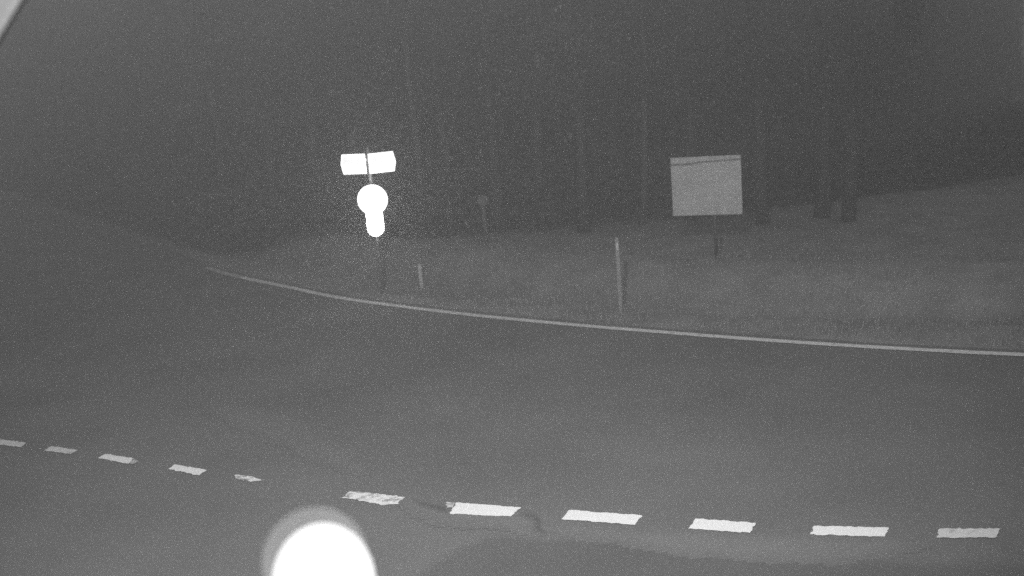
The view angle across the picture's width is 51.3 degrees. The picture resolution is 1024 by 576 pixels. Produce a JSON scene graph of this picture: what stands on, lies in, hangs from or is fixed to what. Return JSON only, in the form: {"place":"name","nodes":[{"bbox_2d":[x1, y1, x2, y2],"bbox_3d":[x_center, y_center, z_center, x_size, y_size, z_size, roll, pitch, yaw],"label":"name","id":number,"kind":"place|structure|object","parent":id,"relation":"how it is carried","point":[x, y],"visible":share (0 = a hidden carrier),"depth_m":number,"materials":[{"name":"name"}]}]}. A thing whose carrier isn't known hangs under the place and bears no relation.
{"place":"outdoors","nodes":[
{"label":"outdoors","id":0,"kind":"place"},
{"bbox_2d":[0,0,25,41],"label":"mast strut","id":1,"kind":"object","parent":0,"point":[9,10],"depth_m":2.87,"materials":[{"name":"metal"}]},
{"bbox_2d":[0,199,1023,575],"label":"road","id":2,"kind":"structure","parent":0,"point":[166,411],"depth_m":14.31,"materials":[{"name":"grey asphalt"}]},
{"bbox_2d":[273,523,374,575],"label":"globe lamp","id":3,"kind":"object","parent":2,"relation":"on","point":[323,549],"visible":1,"depth_m":2.53,"materials":[{"name":"glass"}]},
{"bbox_2d":[0,56,1023,349],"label":"ground","id":4,"kind":"structure","parent":0,"point":[984,198],"depth_m":24.34,"materials":[{"name":"grey plant"}]},
{"bbox_2d":[250,0,468,182],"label":"tree","id":5,"kind":"object","parent":4,"relation":"on","point":[356,70],"visible":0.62,"depth_m":31.25,"materials":[{"name":"grey plant"}]},
{"bbox_2d":[341,148,395,292],"bbox_3d":[-3.064,-1.468,23.683,1.219,3.268,0.308,-5,12,0],"label":"sign post","id":6,"kind":"object","parent":4,"relation":"on","point":[372,200],"visible":0.99,"depth_m":23.45,"materials":[{"name":"metal"}]},
{"bbox_2d":[319,0,475,237],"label":"tree","id":7,"kind":"object","parent":4,"relation":"on","point":[409,99],"visible":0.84,"depth_m":30.13,"materials":[{"name":"grey plant"}]},
{"bbox_2d":[418,264,422,288],"bbox_3d":[-2.156,-0.248,25.185,0.080,0.638,0.067,-5,12,0],"label":"marker post","id":8,"kind":"object","parent":4,"relation":"on","point":[420,275],"visible":0.86,"depth_m":25.15,"materials":[{"name":"plastic"}]},
{"bbox_2d":[362,0,499,234],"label":"tree","id":9,"kind":"object","parent":4,"relation":"on","point":[447,166],"visible":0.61,"depth_m":30.18,"materials":[{"name":"grey plant"}]},
{"bbox_2d":[339,0,531,217],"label":"tree","id":10,"kind":"object","parent":4,"relation":"on","point":[467,151],"visible":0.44,"depth_m":32.51,"materials":[{"name":"grey plant"}]},
{"bbox_2d":[367,0,591,233],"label":"tree","id":11,"kind":"object","parent":4,"relation":"on","point":[500,227],"visible":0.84,"depth_m":29.55,"materials":[{"name":"grey plant"}]},
{"bbox_2d":[477,195,488,245],"bbox_3d":[-0.726,-1.776,28.227,0.300,1.403,0.135,-5,12,0],"label":"road sign","id":12,"kind":"object","parent":4,"relation":"on","point":[482,201],"visible":0.92,"depth_m":28.16,"materials":[{"name":"metal"}]},
{"bbox_2d":[0,0,1023,252],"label":"wood","id":13,"kind":"object","parent":4,"relation":"on","point":[58,146],"visible":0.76,"depth_m":37.27,"materials":[{"name":"plant"}]},
{"bbox_2d":[410,0,660,227],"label":"tree","id":14,"kind":"object","parent":4,"relation":"on","point":[537,154],"visible":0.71,"depth_m":29.91,"materials":[{"name":"grey plant"}]},
{"bbox_2d":[470,0,698,232],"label":"tree","id":15,"kind":"object","parent":4,"relation":"on","point":[583,218],"visible":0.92,"depth_m":28.53,"materials":[{"name":"grey plant"}]},
{"bbox_2d":[467,0,703,214],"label":"tree","id":16,"kind":"object","parent":4,"relation":"on","point":[612,135],"visible":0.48,"depth_m":31.56,"materials":[{"name":"grey plant"}]},
{"bbox_2d":[615,237,622,313],"bbox_3d":[2.031,-0.225,20.309,0.070,1.500,0.067,-5,12,0],"label":"marker post","id":17,"kind":"object","parent":4,"relation":"on","point":[618,274],"visible":0.98,"depth_m":20.28,"materials":[{"name":"plastic"}]},
{"bbox_2d":[545,0,700,224],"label":"tree","id":18,"kind":"object","parent":4,"relation":"on","point":[643,214],"visible":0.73,"depth_m":29.27,"materials":[{"name":"grey plant"}]},
{"bbox_2d":[624,0,784,220],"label":"tree","id":19,"kind":"object","parent":4,"relation":"on","point":[686,96],"visible":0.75,"depth_m":28.33,"materials":[{"name":"grey plant"}]},
{"bbox_2d":[670,155,742,258],"bbox_3d":[4.305,-1.755,23.481,1.520,2.293,0.140,0,13,19],"label":"sign board","id":20,"kind":"object","parent":4,"relation":"on","point":[707,185],"visible":0.94,"depth_m":23.33,"materials":[{"name":"paint"}]},
{"bbox_2d":[639,0,885,224],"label":"tree","id":21,"kind":"object","parent":4,"relation":"on","point":[762,217],"visible":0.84,"depth_m":27.71,"materials":[{"name":"grey plant"}]},
{"bbox_2d":[681,0,966,218],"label":"tree","id":22,"kind":"object","parent":4,"relation":"on","point":[822,208],"visible":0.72,"depth_m":28.10,"materials":[{"name":"grey plant"}]},
{"bbox_2d":[738,0,952,221],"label":"tree","id":23,"kind":"object","parent":4,"relation":"on","point":[848,210],"visible":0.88,"depth_m":27.44,"materials":[{"name":"grey plant"}]},
{"bbox_2d":[152,0,1023,120],"label":"sky","id":24,"kind":"structure","parent":0,"point":[1022,43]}
]}

